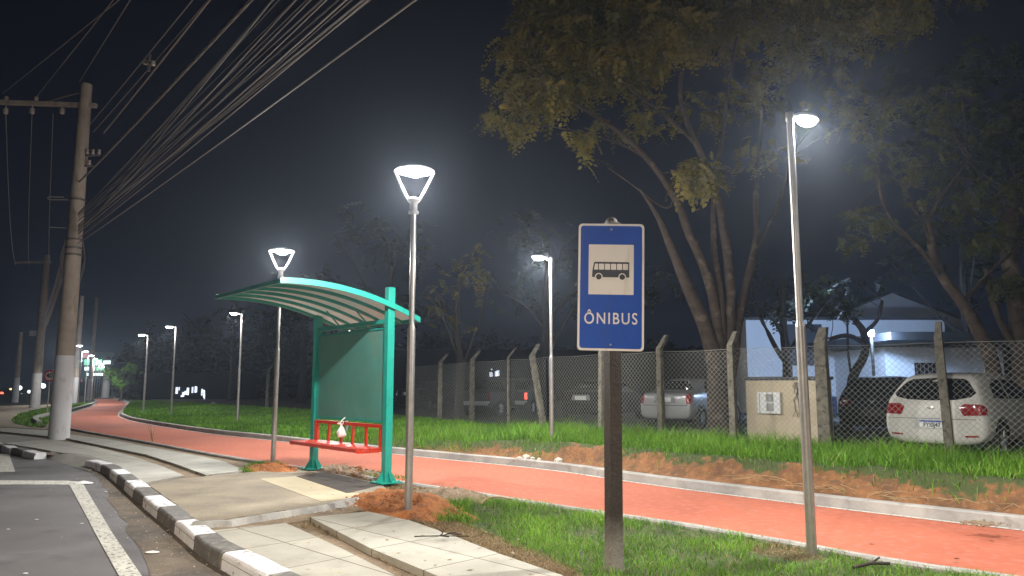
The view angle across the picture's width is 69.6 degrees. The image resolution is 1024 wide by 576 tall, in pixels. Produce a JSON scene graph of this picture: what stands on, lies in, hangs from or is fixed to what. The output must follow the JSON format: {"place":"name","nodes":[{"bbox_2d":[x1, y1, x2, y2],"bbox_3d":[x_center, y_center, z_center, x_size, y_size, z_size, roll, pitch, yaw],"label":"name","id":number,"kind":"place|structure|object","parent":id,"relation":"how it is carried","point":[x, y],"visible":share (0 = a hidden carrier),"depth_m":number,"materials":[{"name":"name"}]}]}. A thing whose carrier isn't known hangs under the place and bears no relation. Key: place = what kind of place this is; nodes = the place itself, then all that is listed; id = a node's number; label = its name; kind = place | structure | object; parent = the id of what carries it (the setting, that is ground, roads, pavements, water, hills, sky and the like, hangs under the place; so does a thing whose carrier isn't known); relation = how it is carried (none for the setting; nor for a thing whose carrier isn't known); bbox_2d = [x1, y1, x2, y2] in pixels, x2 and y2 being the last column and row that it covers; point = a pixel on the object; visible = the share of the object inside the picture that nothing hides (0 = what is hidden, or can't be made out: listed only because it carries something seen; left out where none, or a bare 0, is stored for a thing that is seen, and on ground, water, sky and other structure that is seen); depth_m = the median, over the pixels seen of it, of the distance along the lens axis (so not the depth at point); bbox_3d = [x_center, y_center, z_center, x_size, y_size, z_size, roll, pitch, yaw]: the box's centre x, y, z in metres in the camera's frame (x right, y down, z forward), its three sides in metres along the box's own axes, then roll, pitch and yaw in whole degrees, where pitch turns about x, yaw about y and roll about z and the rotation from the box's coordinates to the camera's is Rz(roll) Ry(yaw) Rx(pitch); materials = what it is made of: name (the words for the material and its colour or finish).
{"place":"outdoors","nodes":[
{"label":"outdoors","id":0,"kind":"place"},
{"bbox_2d":[0,406,47,429],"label":"pavement","id":1,"kind":"structure","parent":0,"point":[6,417],"depth_m":33.43,"materials":[{"name":"concrete"}]},
{"bbox_2d":[14,255,51,407],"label":"utility pole","id":2,"kind":"object","parent":1,"relation":"on","point":[35,392],"visible":0.85,"depth_m":49.81,"materials":[{"name":"concrete"}]},
{"bbox_2d":[11,402,91,426],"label":"lawn","id":3,"kind":"structure","parent":0,"point":[29,424],"depth_m":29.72,"materials":[{"name":"plant"}]},
{"bbox_2d":[0,388,119,455],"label":"ground","id":4,"kind":"structure","parent":0,"point":[6,398],"depth_m":113.15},
{"bbox_2d":[12,332,22,402],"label":"utility pole","id":5,"kind":"object","parent":4,"relation":"on","point":[15,394],"visible":1,"depth_m":69.43,"materials":[{"name":"concrete"}]},
{"bbox_2d":[72,296,83,402],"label":"utility pole","id":6,"kind":"object","parent":4,"relation":"on","point":[77,359],"visible":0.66,"depth_m":65.67,"materials":[{"name":"concrete"}]},
{"bbox_2d":[86,298,97,399],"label":"utility pole","id":7,"kind":"object","parent":4,"relation":"on","point":[93,341],"visible":0.96,"depth_m":79.64,"materials":[{"name":"concrete"}]},
{"bbox_2d":[81,352,114,395],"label":"lit hoarding","id":8,"kind":"object","parent":4,"relation":"on","point":[102,357],"visible":0.66,"depth_m":109.50,"materials":[{"name":"green"}]},
{"bbox_2d":[101,364,110,397],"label":"utility pole","id":9,"kind":"object","parent":4,"relation":"on","point":[105,392],"visible":0.77,"depth_m":93.86,"materials":[{"name":"concrete"}]},
{"bbox_2d":[107,321,1011,400],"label":"distant wood","id":10,"kind":"object","parent":4,"relation":"on","point":[288,378],"visible":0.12,"depth_m":71.91,"materials":[{"name":"plant"}]},
{"bbox_2d":[0,452,149,575],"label":"road","id":11,"kind":"structure","parent":0,"point":[56,538],"depth_m":8.51,"materials":[{"name":"asphalt"}]},
{"bbox_2d":[0,454,14,471],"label":"road marking","id":12,"kind":"object","parent":11,"relation":"on","point":[6,464],"visible":1,"depth_m":15.20,"materials":[{"name":"paint"}]},
{"bbox_2d":[0,443,45,459],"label":"kerb","id":13,"kind":"structure","parent":11,"relation":"on","point":[21,452],"depth_m":17.02,"materials":[{"name":"white paint"}]},
{"bbox_2d":[0,480,76,483],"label":"road marking","id":14,"kind":"object","parent":11,"relation":"on","point":[31,482],"visible":0.8,"depth_m":12.39,"materials":[{"name":"paint"}]},
{"bbox_2d":[69,484,141,575],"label":"road marking","id":15,"kind":"object","parent":11,"relation":"on","point":[121,561],"visible":0.92,"depth_m":8.02,"materials":[{"name":"paint"}]},
{"bbox_2d":[84,469,230,575],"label":"road gutter","id":16,"kind":"object","parent":11,"relation":"on","point":[162,562],"visible":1,"depth_m":7.68,"materials":[{"name":"concrete"}]},
{"bbox_2d":[85,460,300,575],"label":"kerb","id":17,"kind":"structure","parent":11,"relation":"on","point":[207,538],"depth_m":7.59,"materials":[{"name":"white paint"}]},
{"bbox_2d":[46,451,107,470],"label":"kerb ramp","id":18,"kind":"structure","parent":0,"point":[75,460],"depth_m":15.67,"materials":[{"name":"concrete"}]},
{"bbox_2d":[0,434,183,483],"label":"pavement","id":19,"kind":"structure","parent":0,"point":[146,472],"depth_m":16.09,"materials":[{"name":"concrete"}]},
{"bbox_2d":[0,428,244,475],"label":"pavement","id":20,"kind":"structure","parent":0,"point":[200,465],"depth_m":15.96,"materials":[{"name":"concrete"}]},
{"bbox_2d":[0,82,100,439],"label":"utility pole","id":21,"kind":"object","parent":20,"relation":"on","point":[61,402],"visible":0.98,"depth_m":21.46,"materials":[{"name":"concrete"}]},
{"bbox_2d":[103,0,210,133],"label":"overhead cable","id":22,"kind":"object","parent":21,"relation":"attached to","point":[175,43],"visible":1,"depth_m":16.31,"materials":[{"name":"grey plastic"}]},
{"bbox_2d":[79,0,252,182],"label":"overhead cable","id":23,"kind":"object","parent":21,"relation":"attached to","point":[228,24],"visible":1,"depth_m":13.78,"materials":[{"name":"grey plastic"}]},
{"bbox_2d":[78,0,270,225],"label":"overhead cable","id":24,"kind":"object","parent":21,"relation":"attached to","point":[178,110],"visible":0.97,"depth_m":12.29,"materials":[{"name":"grey plastic"}]},
{"bbox_2d":[78,0,272,234],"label":"overhead cable","id":25,"kind":"object","parent":21,"relation":"attached to","point":[242,36],"visible":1,"depth_m":11.29,"materials":[{"name":"grey plastic"}]},
{"bbox_2d":[78,0,273,213],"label":"overhead cable","id":26,"kind":"object","parent":21,"relation":"attached to","point":[204,77],"visible":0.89,"depth_m":14.11,"materials":[{"name":"grey plastic"}]},
{"bbox_2d":[78,0,295,231],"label":"overhead cable","id":27,"kind":"object","parent":21,"relation":"attached to","point":[283,13],"visible":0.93,"depth_m":11.30,"materials":[{"name":"grey plastic"}]},
{"bbox_2d":[79,0,306,214],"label":"overhead cable","id":28,"kind":"object","parent":21,"relation":"attached to","point":[291,14],"visible":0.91,"depth_m":12.33,"materials":[{"name":"grey plastic"}]},
{"bbox_2d":[78,0,310,229],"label":"overhead cable","id":29,"kind":"object","parent":21,"relation":"attached to","point":[246,64],"visible":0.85,"depth_m":11.57,"materials":[{"name":"grey plastic"}]},
{"bbox_2d":[78,0,321,217],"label":"overhead cable","id":30,"kind":"object","parent":21,"relation":"attached to","point":[317,3],"visible":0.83,"depth_m":11.75,"materials":[{"name":"grey plastic"}]},
{"bbox_2d":[78,0,326,230],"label":"overhead cable","id":31,"kind":"object","parent":21,"relation":"attached to","point":[224,97],"visible":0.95,"depth_m":11.25,"materials":[{"name":"grey plastic"}]},
{"bbox_2d":[78,0,338,220],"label":"overhead cable","id":32,"kind":"object","parent":21,"relation":"attached to","point":[297,35],"visible":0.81,"depth_m":11.77,"materials":[{"name":"grey plastic"}]},
{"bbox_2d":[78,0,346,232],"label":"overhead cable","id":33,"kind":"object","parent":21,"relation":"attached to","point":[297,43],"visible":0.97,"depth_m":11.62,"materials":[{"name":"grey plastic"}]},
{"bbox_2d":[80,0,350,235],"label":"overhead cable","id":34,"kind":"object","parent":21,"relation":"attached to","point":[234,103],"visible":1,"depth_m":11.30,"materials":[{"name":"grey plastic"}]},
{"bbox_2d":[78,0,363,227],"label":"overhead cable","id":35,"kind":"object","parent":21,"relation":"attached to","point":[243,97],"visible":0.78,"depth_m":11.60,"materials":[{"name":"grey plastic"}]},
{"bbox_2d":[83,0,361,221],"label":"overhead cable","id":36,"kind":"object","parent":21,"relation":"attached to","point":[256,86],"visible":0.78,"depth_m":11.32,"materials":[{"name":"grey plastic"}]},
{"bbox_2d":[78,0,367,238],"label":"overhead cable","id":37,"kind":"object","parent":21,"relation":"attached to","point":[345,18],"visible":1,"depth_m":11.21,"materials":[{"name":"grey plastic"}]},
{"bbox_2d":[78,0,370,226],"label":"overhead cable","id":38,"kind":"object","parent":21,"relation":"attached to","point":[251,93],"visible":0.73,"depth_m":11.96,"materials":[{"name":"grey plastic"}]},
{"bbox_2d":[77,0,415,243],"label":"overhead cable","id":39,"kind":"object","parent":21,"relation":"attached to","point":[357,42],"visible":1,"depth_m":10.37,"materials":[{"name":"grey plastic"}]},
{"bbox_2d":[0,402,563,575],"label":"pavement soil","id":40,"kind":"structure","parent":0,"point":[329,538],"depth_m":13.22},
{"bbox_2d":[148,469,385,520],"bbox_3d":[-3.546,2.958,10.751,3.049,0.072,4.588,6,-9,-36],"label":"concrete pad","id":41,"kind":"object","parent":40,"relation":"on","point":[246,492],"visible":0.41,"depth_m":10.02,"materials":[{"name":"concrete"}]},
{"bbox_2d":[261,476,358,500],"bbox_3d":[-2.905,2.945,10.893,0.872,0.016,2.784,5,-9,-34],"label":"concrete pad","id":42,"kind":"object","parent":41,"relation":"on","point":[316,491],"visible":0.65,"depth_m":10.67,"materials":[{"name":"concrete"}]},
{"bbox_2d":[215,277,420,484],"bbox_3d":[-3.237,1.559,11.913,2.370,3.030,2.828,6,-10,-40],"label":"bus shelter","id":43,"kind":"object","parent":41,"relation":"on","point":[353,375],"visible":0.96,"depth_m":12.07,"materials":[{"name":"teal paint"}]},
{"bbox_2d":[297,472,380,492],"bbox_3d":[-2.708,3.024,11.505,0.743,0.020,2.624,5,-9,-33],"label":"concrete pad","id":44,"kind":"object","parent":41,"relation":"on","point":[345,484],"visible":0.86,"depth_m":11.30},
{"bbox_2d":[243,462,297,471],"bbox_3d":[-4.331,3.221,13.188,1.500,0.209,0.840,-6,-10,40],"label":"soil heap","id":45,"kind":"object","parent":40,"relation":"on","point":[276,467],"visible":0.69,"depth_m":12.96,"materials":[{"name":"orange soil"}]},
{"bbox_2d":[268,247,294,461],"bbox_3d":[-4.590,1.316,14.402,0.522,4.265,0.504,1,-8,-5],"label":"post top lamp","id":46,"kind":"object","parent":40,"relation":"on","point":[281,250],"visible":0.94,"depth_m":14.34,"materials":[{"name":"metal"}]},
{"bbox_2d":[210,506,363,529],"bbox_3d":[-2.503,2.663,8.464,2.248,0.038,0.552,7,-10,-42],"label":"concrete pad","id":47,"kind":"object","parent":40,"relation":"on","point":[306,517],"visible":0.3,"depth_m":8.43,"materials":[{"name":"concrete"}]},
{"bbox_2d":[192,496,359,527],"bbox_3d":[-2.537,2.659,8.782,0.340,0.090,2.619,-6,-10,38],"label":"concrete pad","id":48,"kind":"object","parent":47,"relation":"on","point":[342,503],"visible":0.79,"depth_m":8.41,"materials":[{"name":"concrete"}]},
{"bbox_2d":[316,463,380,480],"bbox_3d":[-2.837,3.173,12.798,0.900,0.202,2.600,7,-10,-42],"label":"soil heap","id":49,"kind":"object","parent":40,"relation":"on","point":[342,470],"visible":0.52,"depth_m":12.58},
{"bbox_2d":[251,461,491,523],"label":"soil clods","id":50,"kind":"object","parent":40,"relation":"on","point":[360,469],"visible":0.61,"depth_m":9.35,"materials":[{"name":"orange soil"}]},
{"bbox_2d":[348,488,479,524],"bbox_3d":[-1.352,2.686,9.312,1.240,0.254,2.700,6,-10,-38],"label":"soil heap","id":51,"kind":"object","parent":40,"relation":"on","point":[429,505],"visible":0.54,"depth_m":8.94,"materials":[{"name":"orange soil"}]},
{"bbox_2d":[394,164,434,509],"bbox_3d":[-1.220,0.593,8.929,0.522,4.265,0.504,2,-8,-12],"label":"post top lamp","id":52,"kind":"object","parent":40,"relation":"on","point":[412,170],"visible":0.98,"depth_m":8.90,"materials":[{"name":"metal"}]},
{"bbox_2d":[411,517,581,575],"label":"dry grass","id":53,"kind":"structure","parent":40,"relation":"on","point":[479,536],"depth_m":7.00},
{"bbox_2d":[70,399,1017,575],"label":"cycle path edging","id":54,"kind":"object","parent":40,"relation":"on","point":[893,562],"visible":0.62,"depth_m":7.78,"materials":[{"name":"concrete"}]},
{"bbox_2d":[213,523,394,575],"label":"pavement","id":55,"kind":"structure","parent":0,"point":[272,542],"depth_m":6.70,"materials":[{"name":"concrete"}]},
{"bbox_2d":[310,511,562,575],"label":"pavement","id":56,"kind":"structure","parent":0,"point":[403,547],"depth_m":6.69,"materials":[{"name":"concrete"}]},
{"bbox_2d":[0,0,1023,387],"label":"sky","id":57,"kind":"structure","parent":0,"point":[409,92],"materials":[{"name":"black"}]},
{"bbox_2d":[70,399,1023,575],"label":"cycle path","id":58,"kind":"structure","parent":0,"point":[912,539],"depth_m":9.42,"materials":[{"name":"asphalt"}]},
{"bbox_2d":[96,363,143,400],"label":"tree","id":59,"kind":"object","parent":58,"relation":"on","point":[117,378],"visible":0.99,"depth_m":61.33,"materials":[{"name":"green plant"}]},
{"bbox_2d":[113,398,1023,529],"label":"cycle path kerb","id":60,"kind":"structure","parent":58,"relation":"on","point":[1015,521],"depth_m":10.31,"materials":[{"name":"concrete"}]},
{"bbox_2d":[118,402,1023,530],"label":"cycle path line","id":61,"kind":"object","parent":58,"relation":"on","point":[662,486],"visible":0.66,"depth_m":10.35,"materials":[{"name":"paint"}]},
{"bbox_2d":[959,519,1010,526],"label":"spilt soil","id":62,"kind":"structure","parent":58,"relation":"on","point":[983,523],"depth_m":7.34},
{"bbox_2d":[119,398,1023,514],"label":"verge","id":63,"kind":"structure","parent":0,"point":[996,489],"depth_m":9.99,"materials":[{"name":"soil"}]},
{"bbox_2d":[123,400,310,421],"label":"grass","id":64,"kind":"structure","parent":63,"relation":"on","point":[156,410],"depth_m":34.63,"materials":[{"name":"plant"}]},
{"bbox_2d":[230,312,242,420],"bbox_3d":[-9.931,2.931,26.258,0.491,4.170,0.190,3,-8,-25],"label":"street lamp","id":65,"kind":"object","parent":63,"relation":"on","point":[238,385],"visible":0.97,"depth_m":26.32,"materials":[{"name":"metal"}]},
{"bbox_2d":[166,411,506,442],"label":"grass","id":66,"kind":"structure","parent":63,"relation":"on","point":[291,424],"depth_m":23.28,"materials":[{"name":"plant"}]},
{"bbox_2d":[531,255,553,438],"bbox_3d":[0.609,1.398,14.659,0.491,4.170,0.190,3,-8,-25],"label":"street lamp","id":67,"kind":"object","parent":63,"relation":"on","point":[551,365],"visible":0.94,"depth_m":14.74,"materials":[{"name":"metal"}]},
{"bbox_2d":[265,321,1023,454],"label":"chain link fence","id":68,"kind":"object","parent":63,"relation":"on","point":[823,398],"visible":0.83,"depth_m":14.68,"materials":[{"name":"metal"}]},
{"bbox_2d":[724,475,1023,509],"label":"dry straw","id":69,"kind":"object","parent":63,"relation":"on","point":[890,497],"visible":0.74,"depth_m":9.04,"materials":[{"name":"brown"}]},
{"bbox_2d":[151,397,1023,459],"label":"car park","id":70,"kind":"structure","parent":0,"point":[289,402],"depth_m":27.53,"materials":[{"name":"asphalt"}]},
{"bbox_2d":[119,318,232,372],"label":"tree","id":71,"kind":"object","parent":70,"relation":"on","point":[198,360],"visible":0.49,"depth_m":72.14,"materials":[{"name":"green plant"}]},
{"bbox_2d":[140,373,260,399],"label":"distant building","id":72,"kind":"structure","parent":70,"relation":"on","point":[199,385],"depth_m":65.95,"materials":[{"name":"black"}]},
{"bbox_2d":[174,300,295,399],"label":"tree","id":73,"kind":"object","parent":70,"relation":"on","point":[233,349],"visible":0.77,"depth_m":61.43,"materials":[{"name":"green plant"}]},
{"bbox_2d":[227,262,364,402],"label":"tree","id":74,"kind":"object","parent":70,"relation":"on","point":[302,340],"visible":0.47,"depth_m":51.79,"materials":[{"name":"green plant"}]},
{"bbox_2d":[294,202,456,340],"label":"tree","id":75,"kind":"object","parent":70,"relation":"on","point":[389,257],"visible":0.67,"depth_m":41.52,"materials":[{"name":"green plant"}]},
{"bbox_2d":[396,381,455,409],"bbox_3d":[-4.135,5.599,38.442,1.740,1.437,4.289,-4,-9,30],"label":"parked car","id":76,"kind":"object","parent":70,"relation":"on","point":[401,397],"visible":0.62,"depth_m":37.07,"materials":[{"name":"black paint"}]},
{"bbox_2d":[424,243,503,420],"bbox_3d":[-1.791,1.612,26.412,3.053,6.256,2.863,0,-8,0],"label":"tree","id":77,"kind":"object","parent":70,"relation":"on","point":[458,345],"visible":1,"depth_m":26.36,"materials":[{"name":"green plant"}]},
{"bbox_2d":[464,378,536,415],"bbox_3d":[-0.281,4.624,31.447,2.008,1.536,4.443,-5,-9,35],"label":"parked car","id":78,"kind":"object","parent":70,"relation":"on","point":[485,402],"visible":0.45,"depth_m":30.14,"materials":[{"name":"grey paint"}]},
{"bbox_2d":[483,208,577,415],"bbox_3d":[1.078,0.968,30.112,5.502,8.510,6.412,-7,-10,44],"label":"tree","id":79,"kind":"object","parent":70,"relation":"on","point":[544,322],"visible":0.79,"depth_m":29.84,"materials":[{"name":"green plant"}]},
{"bbox_2d":[515,378,555,414],"bbox_3d":[0.608,4.790,32.699,2.008,1.536,4.443,-3,-8,20],"label":"parked car","id":80,"kind":"object","parent":70,"relation":"on","point":[532,402],"visible":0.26,"depth_m":30.73,"materials":[{"name":"grey paint"}]},
{"bbox_2d":[393,350,703,400],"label":"distant building","id":81,"kind":"structure","parent":70,"relation":"on","point":[425,358],"depth_m":60.18,"materials":[{"name":"black"}]},
{"bbox_2d":[561,380,642,421],"bbox_3d":[3.325,3.961,26.050,1.740,1.437,4.289,-4,-9,30],"label":"parked car","id":82,"kind":"object","parent":70,"relation":"on","point":[594,404],"visible":0.48,"depth_m":24.62,"materials":[{"name":"black paint"}]},
{"bbox_2d":[549,262,684,314],"bbox_3d":[4.902,1.970,32.236,5.651,7.083,5.702,4,-8,-27],"label":"tree","id":83,"kind":"object","parent":70,"relation":"on","point":[647,297],"visible":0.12,"depth_m":32.77,"materials":[{"name":"green plant"}]},
{"bbox_2d":[641,379,740,428],"bbox_3d":[5.591,3.513,22.658,1.740,1.437,4.289,-5,-9,36],"label":"parked car","id":84,"kind":"object","parent":70,"relation":"on","point":[693,406],"visible":0.55,"depth_m":21.09,"materials":[{"name":"silver metal"}]},
{"bbox_2d":[474,0,987,435],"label":"tree","id":85,"kind":"object","parent":70,"relation":"on","point":[586,39],"visible":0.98,"depth_m":19.20,"materials":[{"name":"green plant"}]},
{"bbox_2d":[744,259,843,376],"bbox_3d":[9.561,1.747,26.011,3.199,5.892,3.395,7,-10,-42],"label":"tree","id":86,"kind":"object","parent":70,"relation":"on","point":[782,329],"visible":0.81,"depth_m":25.92,"materials":[{"name":"green plant"}]},
{"bbox_2d":[747,278,884,383],"bbox_3d":[9.666,1.933,23.267,4.546,4.784,2.204,0,-8,0],"label":"tree","id":87,"kind":"object","parent":70,"relation":"on","point":[862,329],"visible":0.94,"depth_m":23.46,"materials":[{"name":"green plant"}]},
{"bbox_2d":[838,376,908,433],"bbox_3d":[9.988,3.078,19.495,1.740,1.471,3.904,-6,-10,38],"label":"parked car","id":88,"kind":"object","parent":70,"relation":"on","point":[858,402],"visible":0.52,"depth_m":18.18,"materials":[{"name":"black paint"}]},
{"bbox_2d":[808,332,1008,410],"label":"porch building","id":89,"kind":"structure","parent":70,"relation":"on","point":[882,341],"depth_m":28.39,"materials":[{"name":"white paint"}]},
{"bbox_2d":[914,362,936,374],"bbox_3d":[15.990,3.470,28.239,1.000,1.250,0.080,0,-8,0],"label":"window","id":90,"kind":"structure","parent":89,"relation":"in","point":[921,366],"depth_m":28.28,"materials":[{"name":"black glass"}]},
{"bbox_2d":[834,82,1023,448],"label":"tree","id":91,"kind":"object","parent":70,"relation":"on","point":[968,312],"visible":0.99,"depth_m":15.55,"materials":[{"name":"green plant"}]},
{"bbox_2d":[870,214,1005,346],"bbox_3d":[18.108,1.101,30.169,5.870,8.261,5.268,0,-8,0],"label":"tree","id":92,"kind":"object","parent":70,"relation":"on","point":[964,284],"visible":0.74,"depth_m":30.70,"materials":[{"name":"green plant"}]},
{"bbox_2d":[874,34,1023,442],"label":"tree","id":93,"kind":"object","parent":70,"relation":"on","point":[1014,333],"visible":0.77,"depth_m":16.64,"materials":[{"name":"green plant"}]},
{"bbox_2d":[886,372,1023,457],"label":"parked car","id":94,"kind":"object","parent":70,"relation":"on","point":[954,402],"visible":0.76,"depth_m":12.81,"materials":[{"name":"white paint"}]},
{"bbox_2d":[355,412,1023,503],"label":"grass","id":95,"kind":"structure","parent":0,"point":[852,457],"depth_m":11.87,"materials":[{"name":"plant"}]},
{"bbox_2d":[377,419,1021,481],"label":"dry grass","id":96,"kind":"structure","parent":0,"point":[735,446],"depth_m":12.01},
{"bbox_2d":[436,489,1021,575],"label":"lawn","id":97,"kind":"structure","parent":0,"point":[703,560],"depth_m":6.71,"materials":[{"name":"plant"}]},
{"bbox_2d":[413,486,487,502],"bbox_3d":[-0.875,2.814,10.062,1.000,0.196,1.500,6,-10,-40],"label":"soil heap","id":98,"kind":"object","parent":97,"relation":"on","point":[449,492],"visible":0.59,"depth_m":9.87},
{"bbox_2d":[431,497,475,522],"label":"grass","id":99,"kind":"structure","parent":97,"relation":"on","point":[461,504],"depth_m":8.57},
{"bbox_2d":[577,217,643,571],"bbox_3d":[0.840,0.867,6.271,0.580,3.005,0.175,1,-8,0],"label":"bus stop sign","id":100,"kind":"object","parent":97,"relation":"on","point":[610,318],"visible":0.99,"depth_m":6.29,"materials":[{"name":"blue metal"}]},
{"bbox_2d":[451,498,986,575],"bbox_3d":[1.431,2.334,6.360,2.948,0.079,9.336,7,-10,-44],"label":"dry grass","id":101,"kind":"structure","parent":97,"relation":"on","point":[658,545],"depth_m":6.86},
{"bbox_2d":[742,539,825,560],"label":"dry grass","id":102,"kind":"structure","parent":97,"relation":"on","point":[790,550],"depth_m":6.72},
{"bbox_2d":[785,111,818,555],"bbox_3d":[2.883,0.358,7.058,0.491,4.240,0.190,5,-9,-35],"label":"street lamp","id":103,"kind":"object","parent":97,"relation":"on","point":[805,119],"visible":0.97,"depth_m":6.88,"materials":[{"name":"metal"}]},
{"bbox_2d":[743,376,834,442],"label":"meter pillar","id":104,"kind":"structure","parent":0,"point":[792,426],"depth_m":15.88,"materials":[{"name":"beige painted concrete render"},{"name":"white plastic"}]},
{"bbox_2d":[736,317,947,412],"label":"service building","id":105,"kind":"structure","parent":0,"point":[753,334],"depth_m":33.01,"materials":[{"name":"blue"}]},
{"bbox_2d":[803,290,961,331],"bbox_3d":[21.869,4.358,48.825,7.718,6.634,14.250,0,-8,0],"label":"gabled roof","id":106,"kind":"structure","parent":105,"relation":"attached to","point":[896,304],"depth_m":42.20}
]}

